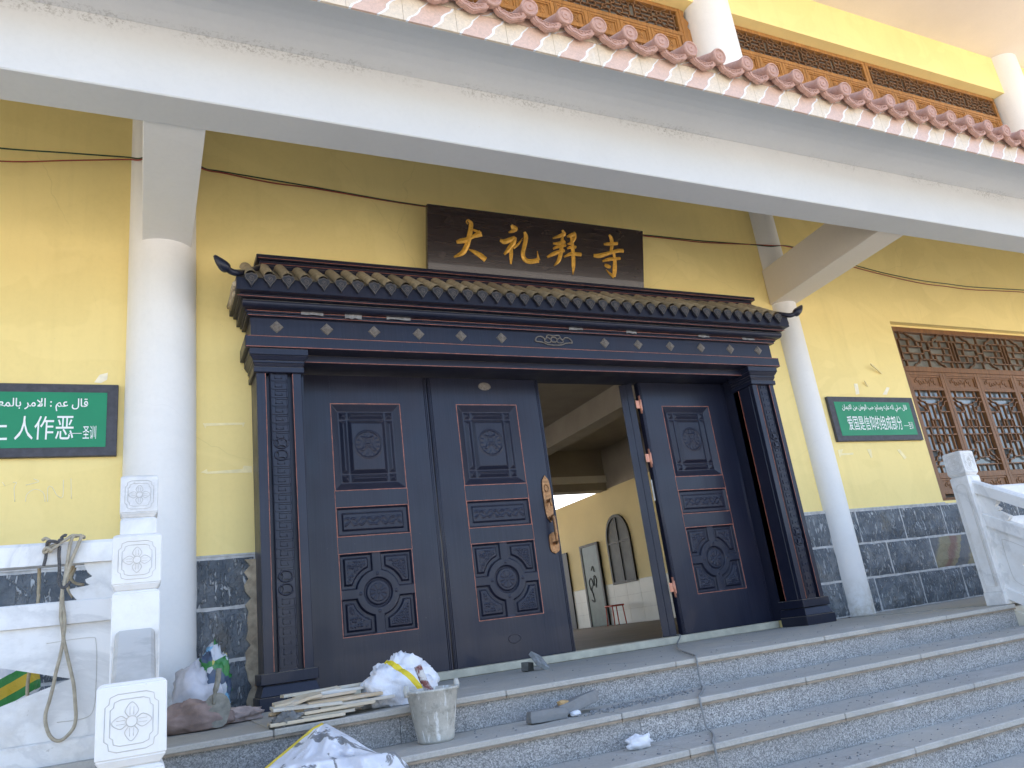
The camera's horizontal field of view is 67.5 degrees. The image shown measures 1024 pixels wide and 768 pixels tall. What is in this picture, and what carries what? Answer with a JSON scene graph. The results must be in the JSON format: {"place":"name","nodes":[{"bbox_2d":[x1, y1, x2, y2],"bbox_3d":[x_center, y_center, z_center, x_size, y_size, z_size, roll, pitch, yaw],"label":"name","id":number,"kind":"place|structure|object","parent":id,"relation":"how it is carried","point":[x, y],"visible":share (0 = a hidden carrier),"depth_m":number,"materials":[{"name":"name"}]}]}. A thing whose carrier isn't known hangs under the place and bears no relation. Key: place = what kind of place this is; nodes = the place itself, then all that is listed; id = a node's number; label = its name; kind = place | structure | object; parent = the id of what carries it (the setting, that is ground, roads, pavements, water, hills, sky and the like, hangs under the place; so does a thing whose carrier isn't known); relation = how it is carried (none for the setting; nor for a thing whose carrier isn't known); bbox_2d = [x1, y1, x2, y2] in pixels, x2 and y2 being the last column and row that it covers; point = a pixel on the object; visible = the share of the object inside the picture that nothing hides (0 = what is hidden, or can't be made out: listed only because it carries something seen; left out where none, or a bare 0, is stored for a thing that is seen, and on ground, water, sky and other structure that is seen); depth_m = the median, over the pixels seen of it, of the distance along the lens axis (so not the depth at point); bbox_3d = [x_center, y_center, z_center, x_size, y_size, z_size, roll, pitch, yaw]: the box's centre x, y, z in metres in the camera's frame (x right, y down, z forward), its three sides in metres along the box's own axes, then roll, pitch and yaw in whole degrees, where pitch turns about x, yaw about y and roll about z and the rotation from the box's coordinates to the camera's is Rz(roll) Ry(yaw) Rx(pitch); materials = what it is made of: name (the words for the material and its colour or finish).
{"place":"outdoors","nodes":[
{"label":"outdoors","id":0,"kind":"place"},
{"bbox_2d":[230,705,264,722],"bbox_3d":[-1.425,1.672,3.867,0.339,0.073,0.131,1,-20,-26],"label":"rolled glove","id":1,"kind":"object","parent":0,"point":[243,713],"visible":0.42,"depth_m":3.87,"materials":[{"name":"fabric"}]},
{"bbox_2d":[554,493,595,508],"label":"sky","id":2,"kind":"structure","parent":0,"point":[560,501],"materials":[{"name":"white"}]},
{"bbox_2d":[439,598,966,681],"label":"hall floor","id":3,"kind":"structure","parent":0,"point":[594,637],"depth_m":9.13,"materials":[{"name":"grey stone"}]},
{"bbox_2d":[0,0,1023,707],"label":"prayer hall","id":4,"kind":"structure","parent":3,"relation":"on","point":[114,272],"depth_m":5.29,"materials":[{"name":"yellow paint"}]},
{"bbox_2d":[2,479,71,501],"bbox_3d":[-2.808,0.629,4.533,0.358,0.142,0.004,1,-20,-26],"label":"chalk scrawl","id":5,"kind":"object","parent":4,"relation":"attached to","point":[40,490],"visible":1,"depth_m":4.54,"materials":[{"name":"paint"}]},
{"bbox_2d":[0,383,118,458],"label":"wall plaque","id":6,"kind":"object","parent":4,"relation":"attached to","point":[57,420],"depth_m":4.67,"materials":[{"name":"green painted metal"},{"name":"dark painted wood"},{"name":"white paint"}]},
{"bbox_2d":[95,373,107,382],"bbox_3d":[-2.619,-0.040,4.882,0.075,0.070,0.002,1,-20,-26],"label":"peeled patch","id":7,"kind":"object","parent":4,"relation":"attached to","point":[101,378],"visible":1,"depth_m":4.88,"materials":[{"name":"paint"}]},
{"bbox_2d":[203,423,244,428],"bbox_3d":[-1.917,0.277,5.102,0.265,0.041,0.002,1,-20,-26],"label":"tape scrap","id":8,"kind":"object","parent":4,"relation":"attached to","point":[212,424],"visible":1,"depth_m":5.09,"materials":[{"name":"beige paper"}]},
{"bbox_2d":[201,466,251,473],"bbox_3d":[-1.868,0.561,5.016,0.316,0.048,0.002,1,-20,-26],"label":"tape scrap","id":9,"kind":"object","parent":4,"relation":"attached to","point":[246,469],"visible":1,"depth_m":5.03,"materials":[{"name":"beige paper"}]},
{"bbox_2d":[0,147,1019,289],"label":"wall wire","id":10,"kind":"object","parent":4,"relation":"attached to","point":[425,205],"depth_m":6.03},
{"bbox_2d":[0,158,1023,292],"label":"wall wire","id":11,"kind":"object","parent":4,"relation":"attached to","point":[424,206],"depth_m":6.02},
{"bbox_2d":[213,254,836,712],"bbox_3d":[0.244,0.662,6.231,5.093,3.000,1.509,1,-20,-26],"label":"door portal","id":12,"kind":"object","parent":4,"relation":"attached to","point":[403,488],"depth_m":5.75,"materials":[{"name":"black metal"}]},
{"bbox_2d":[303,375,452,688],"bbox_3d":[-0.986,0.961,5.428,0.970,2.142,0.053,1,-20,-26],"label":"door leaf","id":13,"kind":"structure","parent":12,"relation":"in","point":[379,590],"depth_m":5.40,"materials":[{"name":"black metal"}]},
{"bbox_2d":[425,378,575,669],"bbox_3d":[-0.089,0.966,5.817,0.970,2.142,0.129,1,-20,-26],"label":"door leaf","id":14,"kind":"structure","parent":12,"relation":"in","point":[507,595],"depth_m":5.80,"materials":[{"name":"black metal"}]},
{"bbox_2d":[619,384,676,636],"bbox_3d":[1.218,1.152,6.937,0.114,2.142,0.972,-10,-18,7],"label":"door leaf","id":15,"kind":"structure","parent":12,"relation":"in","point":[664,605],"depth_m":6.45,"materials":[{"name":"black metal"}]},
{"bbox_2d":[633,383,773,634],"bbox_3d":[1.665,1.016,6.697,0.970,2.142,0.053,1,-20,-26],"label":"door leaf","id":16,"kind":"structure","parent":12,"relation":"in","point":[711,551],"depth_m":6.65,"materials":[{"name":"black metal"}]},
{"bbox_2d":[426,204,643,287],"bbox_3d":[0.226,-1.114,6.506,2.045,0.518,0.298,1,-20,-26],"label":"name board","id":17,"kind":"object","parent":4,"relation":"attached to","point":[472,240],"visible":0.99,"depth_m":6.39,"materials":[{"name":"wood"}]},
{"bbox_2d":[562,553,577,628],"bbox_3d":[1.497,5.966,22.000,0.041,2.090,0.950,1,-20,-26],"label":"hall door","id":18,"kind":"structure","parent":4,"relation":"in","point":[565,556],"depth_m":21.67,"materials":[{"name":"metal"}]},
{"bbox_2d":[468,0,692,51],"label":"lattice window","id":19,"kind":"structure","parent":4,"relation":"attached to","point":[647,20],"depth_m":8.49,"materials":[{"name":"brown wood"}]},
{"bbox_2d":[499,0,519,11],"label":"window leaf","id":20,"kind":"structure","parent":19,"relation":"in","point":[508,5],"depth_m":7.76,"materials":[{"name":"brown wood"}]},
{"bbox_2d":[519,0,554,19],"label":"window leaf","id":21,"kind":"structure","parent":19,"relation":"in","point":[545,8],"depth_m":7.97,"materials":[{"name":"brown wood"}]},
{"bbox_2d":[553,2,588,28],"bbox_3d":[0.681,-3.463,7.976,0.409,1.143,0.045,1,-20,-26],"label":"window leaf","id":22,"kind":"structure","parent":19,"relation":"in","point":[580,17],"depth_m":8.14,"materials":[{"name":"brown wood"}]},
{"bbox_2d":[587,11,620,36],"bbox_3d":[1.054,-3.456,8.155,0.409,1.143,0.045,1,-20,-26],"label":"window leaf","id":23,"kind":"structure","parent":19,"relation":"in","point":[613,24],"depth_m":8.32,"materials":[{"name":"brown wood"}]},
{"bbox_2d":[619,20,652,44],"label":"window leaf","id":24,"kind":"structure","parent":19,"relation":"in","point":[644,33],"depth_m":8.49,"materials":[{"name":"brown wood"}]},
{"bbox_2d":[650,28,681,51],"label":"window leaf","id":25,"kind":"structure","parent":19,"relation":"in","point":[675,42],"depth_m":8.67,"materials":[{"name":"brown wood"}]},
{"bbox_2d":[579,541,611,626],"bbox_3d":[2.211,5.365,20.502,0.069,2.140,0.960,1,-20,-26],"label":"hall door","id":26,"kind":"structure","parent":4,"relation":"in","point":[591,562],"depth_m":20.46,"materials":[{"name":"metal"}]},
{"bbox_2d":[606,514,637,584],"bbox_3d":[2.742,4.180,19.498,0.059,1.720,1.100,1,-20,-26],"label":"arched window","id":27,"kind":"structure","parent":4,"relation":"in","point":[621,556],"depth_m":19.47,"materials":[{"name":"glass"}]},
{"bbox_2d":[734,25,874,99],"bbox_3d":[3.691,-3.584,9.499,2.385,1.538,0.075,1,-20,-26],"label":"lattice window","id":28,"kind":"structure","parent":4,"relation":"attached to","point":[761,50],"depth_m":9.64,"materials":[{"name":"brown wood"}]},
{"bbox_2d":[742,52,760,70],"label":"window leaf","id":29,"kind":"structure","parent":28,"relation":"in","point":[756,64],"depth_m":9.21,"materials":[{"name":"brown wood"}]},
{"bbox_2d":[758,56,784,76],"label":"window leaf","id":30,"kind":"structure","parent":28,"relation":"in","point":[763,61],"depth_m":9.34,"materials":[{"name":"brown wood"}]},
{"bbox_2d":[782,63,807,83],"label":"window leaf","id":31,"kind":"structure","parent":28,"relation":"in","point":[787,68],"depth_m":9.49,"materials":[{"name":"brown wood"}]},
{"bbox_2d":[804,69,829,87],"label":"window leaf","id":32,"kind":"structure","parent":28,"relation":"in","point":[811,75],"depth_m":9.64,"materials":[{"name":"brown wood"}]},
{"bbox_2d":[826,75,847,86],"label":"window leaf","id":33,"kind":"structure","parent":28,"relation":"in","point":[833,81],"depth_m":9.80,"materials":[{"name":"brown wood"}]},
{"bbox_2d":[847,80,867,92],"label":"window leaf","id":34,"kind":"structure","parent":28,"relation":"in","point":[855,87],"depth_m":9.97,"materials":[{"name":"brown wood"}]},
{"bbox_2d":[838,449,852,457],"bbox_3d":[3.255,0.677,7.465,0.204,0.087,0.002,1,-20,-26],"label":"tape scrap","id":35,"kind":"object","parent":4,"relation":"attached to","point":[840,453],"visible":1,"depth_m":7.45,"materials":[{"name":"beige paper"}]},
{"bbox_2d":[854,384,858,394],"bbox_3d":[3.527,0.052,7.838,0.064,0.119,0.002,1,-20,-26],"label":"peeled patch","id":36,"kind":"object","parent":4,"relation":"attached to","point":[856,388],"visible":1,"depth_m":7.84,"materials":[{"name":"paint"}]},
{"bbox_2d":[825,396,923,441],"bbox_3d":[3.690,0.356,7.780,1.237,0.459,0.038,1,-20,-26],"label":"wall plaque","id":37,"kind":"object","parent":4,"relation":"attached to","point":[860,419],"depth_m":7.74,"materials":[{"name":"green metal"}]},
{"bbox_2d":[870,363,881,373],"bbox_3d":[3.804,-0.160,8.010,0.217,0.090,0.016,8,-24,-41],"label":"wall peg","id":38,"kind":"object","parent":4,"relation":"attached to","point":[875,368],"depth_m":8.00,"materials":[{"name":"beige wood"}]},
{"bbox_2d":[897,449,906,458],"bbox_3d":[3.969,0.716,7.798,0.110,0.108,0.002,1,-20,-26],"label":"tape scrap","id":39,"kind":"object","parent":4,"relation":"attached to","point":[902,454],"visible":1,"depth_m":7.80,"materials":[{"name":"beige paper"}]},
{"bbox_2d":[864,62,1002,127],"bbox_3d":[6.006,-3.536,10.608,2.740,1.538,0.075,1,-20,-26],"label":"lattice window","id":40,"kind":"structure","parent":4,"relation":"attached to","point":[900,87],"depth_m":10.70,"materials":[{"name":"brown wood"}]},
{"bbox_2d":[874,87,896,103],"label":"window leaf","id":41,"kind":"structure","parent":40,"relation":"in","point":[880,93],"depth_m":10.19,"materials":[{"name":"brown wood"}]},
{"bbox_2d":[894,93,916,109],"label":"window leaf","id":42,"kind":"structure","parent":40,"relation":"in","point":[900,98],"depth_m":10.35,"materials":[{"name":"brown wood"}]},
{"bbox_2d":[913,98,931,109],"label":"window leaf","id":43,"kind":"structure","parent":40,"relation":"in","point":[920,104],"depth_m":10.51,"materials":[{"name":"brown wood"}]},
{"bbox_2d":[931,103,948,114],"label":"window leaf","id":44,"kind":"structure","parent":40,"relation":"in","point":[940,109],"depth_m":10.68,"materials":[{"name":"brown wood"}]},
{"bbox_2d":[949,107,966,118],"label":"window leaf","id":45,"kind":"structure","parent":40,"relation":"in","point":[959,114],"depth_m":10.85,"materials":[{"name":"brown wood"}]},
{"bbox_2d":[966,112,983,122],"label":"window leaf","id":46,"kind":"structure","parent":40,"relation":"in","point":[977,118],"depth_m":11.03,"materials":[{"name":"brown wood"}]},
{"bbox_2d":[983,116,1000,127],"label":"window leaf","id":47,"kind":"structure","parent":40,"relation":"in","point":[995,123],"depth_m":11.20,"materials":[{"name":"brown wood"}]},
{"bbox_2d":[891,326,1023,500],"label":"lattice window","id":48,"kind":"structure","parent":4,"relation":"attached to","point":[967,390],"depth_m":8.69,"materials":[{"name":"brown wood"}]},
{"bbox_2d":[906,371,965,498],"bbox_3d":[4.647,0.541,8.312,0.596,1.411,0.055,1,-20,-26],"label":"window leaf","id":49,"kind":"structure","parent":48,"relation":"in","point":[937,428],"depth_m":8.37,"materials":[{"name":"brown wood"}]},
{"bbox_2d":[942,373,1011,484],"bbox_3d":[5.193,0.553,8.573,0.606,1.411,0.055,1,-20,-26],"label":"window leaf","id":50,"kind":"structure","parent":48,"relation":"in","point":[960,387],"depth_m":8.60,"materials":[{"name":"brown wood"}]},
{"bbox_2d":[976,374,1023,483],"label":"window leaf","id":51,"kind":"structure","parent":48,"relation":"in","point":[997,390],"depth_m":8.89,"materials":[{"name":"brown wood"}]},
{"bbox_2d":[1012,375,1023,408],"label":"window leaf","id":52,"kind":"structure","parent":48,"relation":"in","point":[1018,380],"depth_m":9.18,"materials":[{"name":"brown wood"}]},
{"bbox_2d":[605,604,626,625],"bbox_3d":[2.563,5.705,18.934,0.373,0.479,0.373,1,-20,-26],"label":"plastic stool","id":53,"kind":"object","parent":3,"relation":"on","point":[616,605],"visible":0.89,"depth_m":18.89,"materials":[{"name":"plastic"}]},
{"label":"ground","id":54,"kind":"structure","parent":0,"visible":0},
{"bbox_2d":[40,758,96,767],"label":"terrace","id":55,"kind":"structure","parent":54,"relation":"on","point":[88,763],"depth_m":2.91,"materials":[{"name":"stone"}]},
{"bbox_2d":[0,668,40,706],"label":"striped sack","id":56,"kind":"object","parent":55,"relation":"on","point":[12,685],"visible":0.23,"depth_m":3.56,"materials":[{"name":"green plastic"}]},
{"bbox_2d":[0,539,113,767],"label":"terrace balustrade","id":57,"kind":"object","parent":55,"relation":"on","point":[30,638],"visible":0.83,"depth_m":3.05,"materials":[{"name":"white stone"}]},
{"bbox_2d":[25,534,85,742],"bbox_3d":[-1.853,1.012,3.105,0.197,0.818,0.183,1,-20,-26],"label":"rope","id":58,"kind":"object","parent":57,"relation":"hanging from","point":[69,570],"visible":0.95,"depth_m":3.10,"materials":[{"name":"fabric"}]},
{"bbox_2d":[162,604,1023,767],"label":"stairs","id":59,"kind":"structure","parent":54,"relation":"on","point":[500,705],"depth_m":3.70,"materials":[{"name":"stone"}]},
{"bbox_2d":[171,658,222,703],"bbox_3d":[-1.678,1.644,4.106,0.273,0.333,0.261,1,-20,-26],"label":"plastic bag","id":60,"kind":"object","parent":59,"relation":"on","point":[190,681],"visible":0.36,"depth_m":4.03,"materials":[{"name":"white plastic"}]},
{"bbox_2d":[199,639,231,702],"bbox_3d":[-1.608,1.595,4.132,0.192,0.422,0.132,1,-20,-26],"label":"printed wrapper","id":61,"kind":"object","parent":60,"relation":"on","point":[212,658],"visible":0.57,"depth_m":4.13,"materials":[{"name":"multicoloured plastic"}]},
{"bbox_2d":[167,698,234,735],"bbox_3d":[-1.536,1.586,3.677,0.391,0.149,0.213,1,-20,-26],"label":"brown cloth","id":62,"kind":"object","parent":59,"relation":"on","point":[189,715],"visible":0.82,"depth_m":3.61,"materials":[{"name":"fabric"}]},
{"bbox_2d":[205,668,230,727],"bbox_3d":[-1.421,1.512,3.694,0.120,0.268,0.063,1,-20,-26],"label":"trowel","id":63,"kind":"object","parent":62,"relation":"on","point":[219,703],"visible":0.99,"depth_m":3.69,"materials":[{"name":"metal"}]},
{"bbox_2d":[268,710,303,728],"bbox_3d":[-0.964,1.425,3.266,0.149,0.062,0.097,1,-20,-26],"label":"mortar clump","id":64,"kind":"object","parent":59,"relation":"on","point":[286,716],"visible":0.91,"depth_m":3.25,"materials":[{"name":"grey concrete"}]},
{"bbox_2d":[267,712,344,727],"bbox_3d":[-0.890,1.451,3.316,0.313,0.017,0.130,1,-19,-24],"label":"thin board","id":65,"kind":"object","parent":59,"relation":"on","point":[309,719],"visible":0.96,"depth_m":3.26,"materials":[{"name":"beige wood"}]},
{"bbox_2d":[300,708,354,717],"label":"thin board","id":66,"kind":"object","parent":65,"relation":"on","point":[330,712],"visible":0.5,"depth_m":3.35,"materials":[{"name":"beige wood"}]},
{"bbox_2d":[300,705,362,715],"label":"thin board","id":67,"kind":"object","parent":66,"relation":"on","point":[338,709],"visible":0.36,"depth_m":3.39,"materials":[{"name":"beige wood"}]},
{"bbox_2d":[268,709,303,716],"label":"thin board","id":68,"kind":"object","parent":67,"relation":"on","point":[272,714],"visible":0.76,"depth_m":3.32,"materials":[{"name":"brown wood"}]},
{"bbox_2d":[304,700,375,714],"bbox_3d":[-0.773,1.438,3.407,0.310,0.021,0.120,1,-19,-24],"label":"thin board","id":69,"kind":"object","parent":66,"relation":"on","point":[309,712],"visible":0.8,"depth_m":3.36,"materials":[{"name":"beige wood"}]},
{"bbox_2d":[270,701,342,712],"bbox_3d":[-0.912,1.424,3.392,0.296,0.030,0.140,0,-19,-24],"label":"thin board","id":70,"kind":"object","parent":69,"relation":"on","point":[290,708],"visible":0.9,"depth_m":3.34,"materials":[{"name":"beige wood"}]},
{"bbox_2d":[272,692,321,706],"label":"thin board","id":71,"kind":"object","parent":70,"relation":"on","point":[315,695],"visible":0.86,"depth_m":3.42,"materials":[{"name":"beige wood"}]},
{"bbox_2d":[292,686,340,697],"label":"thin board","id":72,"kind":"object","parent":71,"relation":"on","point":[336,688],"visible":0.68,"depth_m":3.54,"materials":[{"name":"beige wood"}]},
{"bbox_2d":[284,695,309,706],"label":"thin board","id":73,"kind":"object","parent":70,"relation":"on","point":[305,698],"visible":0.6,"depth_m":3.38,"materials":[{"name":"beige wood"}]},
{"bbox_2d":[283,690,355,702],"bbox_3d":[-0.889,1.438,3.509,0.328,0.027,0.130,1,-19,-24],"label":"thin board","id":74,"kind":"object","parent":70,"relation":"on","point":[338,694],"visible":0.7,"depth_m":3.48,"materials":[{"name":"beige wood"}]},
{"bbox_2d":[320,686,364,694],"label":"thin board","id":75,"kind":"object","parent":74,"relation":"on","point":[343,690],"visible":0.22,"depth_m":3.54,"materials":[{"name":"beige wood"}]},
{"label":"thin board","id":76,"kind":"object","parent":74,"relation":"on","visible":0},
{"bbox_2d":[280,682,361,697],"bbox_3d":[-0.876,1.448,3.635,0.419,0.020,0.150,1,-20,-26],"label":"thin board","id":77,"kind":"object","parent":76,"relation":"on","point":[315,690],"visible":0.52,"depth_m":3.56,"materials":[{"name":"beige wood"}]},
{"bbox_2d":[304,698,368,709],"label":"thin board","id":78,"kind":"object","parent":69,"relation":"on","point":[346,701],"visible":0.32,"depth_m":3.45,"materials":[{"name":"beige wood"}]},
{"bbox_2d":[305,691,382,703],"bbox_3d":[-0.759,1.422,3.468,0.332,0.017,0.101,1,-19,-24],"label":"thin board","id":79,"kind":"object","parent":78,"relation":"on","point":[353,696],"visible":0.78,"depth_m":3.44,"materials":[{"name":"beige wood"}]},
{"bbox_2d":[318,694,394,708],"bbox_3d":[-0.701,1.436,3.461,0.332,0.018,0.070,1,-19,-24],"label":"thin board","id":80,"kind":"object","parent":69,"relation":"on","point":[379,698],"visible":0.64,"depth_m":3.45,"materials":[{"name":"beige wood"}]},
{"bbox_2d":[265,723,408,767],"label":"white sack","id":81,"kind":"object","parent":59,"relation":"on","point":[321,745],"visible":1,"depth_m":2.93,"materials":[{"name":"white woven plastic"}]},
{"bbox_2d":[359,651,439,709],"bbox_3d":[-0.537,1.404,3.672,0.390,0.241,0.270,1,-20,-26],"label":"crumpled sack","id":82,"kind":"object","parent":59,"relation":"on","point":[395,674],"visible":0.8,"depth_m":3.57,"materials":[{"name":"white plastic"}]},
{"bbox_2d":[403,678,458,744],"bbox_3d":[-0.343,1.435,3.359,0.235,0.242,0.235,-13,-18,17],"label":"mortar bucket","id":83,"kind":"object","parent":59,"relation":"on","point":[433,712],"visible":0.99,"depth_m":3.28,"materials":[{"name":"grey plastic"}]},
{"bbox_2d":[414,664,432,690],"bbox_3d":[-0.380,1.310,3.370,0.089,0.149,0.037,-4,-18,-10],"label":"brush handle","id":84,"kind":"object","parent":83,"relation":"on","point":[422,678],"visible":0.74,"depth_m":3.36,"materials":[{"name":"white plastic"}]},
{"bbox_2d":[521,662,533,671],"bbox_3d":[0.100,1.835,4.968,0.050,0.055,0.080,-17,-28,27],"label":"stone block","id":85,"kind":"object","parent":59,"relation":"on","point":[527,666],"depth_m":4.94,"materials":[{"name":"grey stone"}]},
{"bbox_2d":[529,651,549,669],"bbox_3d":[0.176,1.791,4.951,0.100,0.030,0.130,37,-1,-30],"label":"stone offcut","id":86,"kind":"object","parent":59,"relation":"on","point":[539,660],"visible":0.92,"depth_m":4.92,"materials":[{"name":"grey stone"}]},
{"bbox_2d":[526,707,568,723],"bbox_3d":[0.157,1.518,3.517,0.199,0.051,0.093,5,-21,-29],"label":"broken stone","id":87,"kind":"object","parent":59,"relation":"on","point":[546,715],"visible":1,"depth_m":3.48,"materials":[{"name":"grey stone"}]},
{"bbox_2d":[570,710,580,716],"bbox_3d":[0.295,1.529,3.556,0.049,0.024,0.041,-3,-18,-27],"label":"stone chip","id":88,"kind":"object","parent":59,"relation":"on","point":[575,713],"visible":0.99,"depth_m":3.54,"materials":[{"name":"white stone"}]},
{"bbox_2d":[555,689,597,714],"bbox_3d":[0.313,1.519,3.657,0.286,0.054,0.102,-6,-19,-37],"label":"broken stone","id":89,"kind":"object","parent":59,"relation":"on","point":[582,700],"visible":0.72,"depth_m":3.63,"materials":[{"name":"grey stone"}]},
{"bbox_2d":[557,700,568,704],"bbox_3d":[0.240,1.497,3.601,0.059,0.024,0.044,2,-20,-25],"label":"clay chip","id":90,"kind":"object","parent":89,"relation":"on","point":[561,702],"visible":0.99,"depth_m":3.58,"materials":[{"name":"ceramic"}]},
{"bbox_2d":[625,732,652,749],"bbox_3d":[0.558,1.566,3.362,0.142,0.063,0.084,1,-20,-26],"label":"crumpled paper","id":91,"kind":"object","parent":59,"relation":"on","point":[635,741],"visible":1,"depth_m":3.33,"materials":[{"name":"white paper"}]},
{"bbox_2d":[662,634,719,767],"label":"cable","id":92,"kind":"object","parent":59,"relation":"on","point":[711,731],"visible":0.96,"depth_m":3.60,"materials":[{"name":"black rubber"}]},
{"bbox_2d":[460,615,1023,767],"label":"grit","id":93,"kind":"object","parent":59,"relation":"on","point":[626,705],"visible":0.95,"depth_m":3.72,"materials":[{"name":"grey gravel"}]},
{"bbox_2d":[851,596,1020,617],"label":"terrace","id":94,"kind":"structure","parent":54,"relation":"on","point":[979,601],"depth_m":6.52,"materials":[{"name":"stone"}]},
{"bbox_2d":[994,483,1023,524],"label":"terrace balustrade","id":95,"kind":"object","parent":94,"relation":"on","point":[1018,488],"depth_m":5.90,"materials":[{"name":"white stone"}]},
{"bbox_2d":[1014,605,1023,625],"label":"cheek wall","id":96,"kind":"structure","parent":54,"relation":"on","point":[1019,611],"depth_m":5.32,"materials":[{"name":"stone"}]},
{"bbox_2d":[942,450,1023,605],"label":"stair balustrade","id":97,"kind":"object","parent":96,"relation":"on","point":[994,534],"visible":1,"depth_m":5.53,"materials":[{"name":"white stone"}]},
{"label":"cheek wall","id":98,"kind":"structure","parent":54,"relation":"on","visible":0},
{"bbox_2d":[94,475,166,767],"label":"stair balustrade","id":99,"kind":"object","parent":98,"relation":"on","point":[131,717],"visible":1,"depth_m":2.40,"materials":[{"name":"white stone"}]}
]}

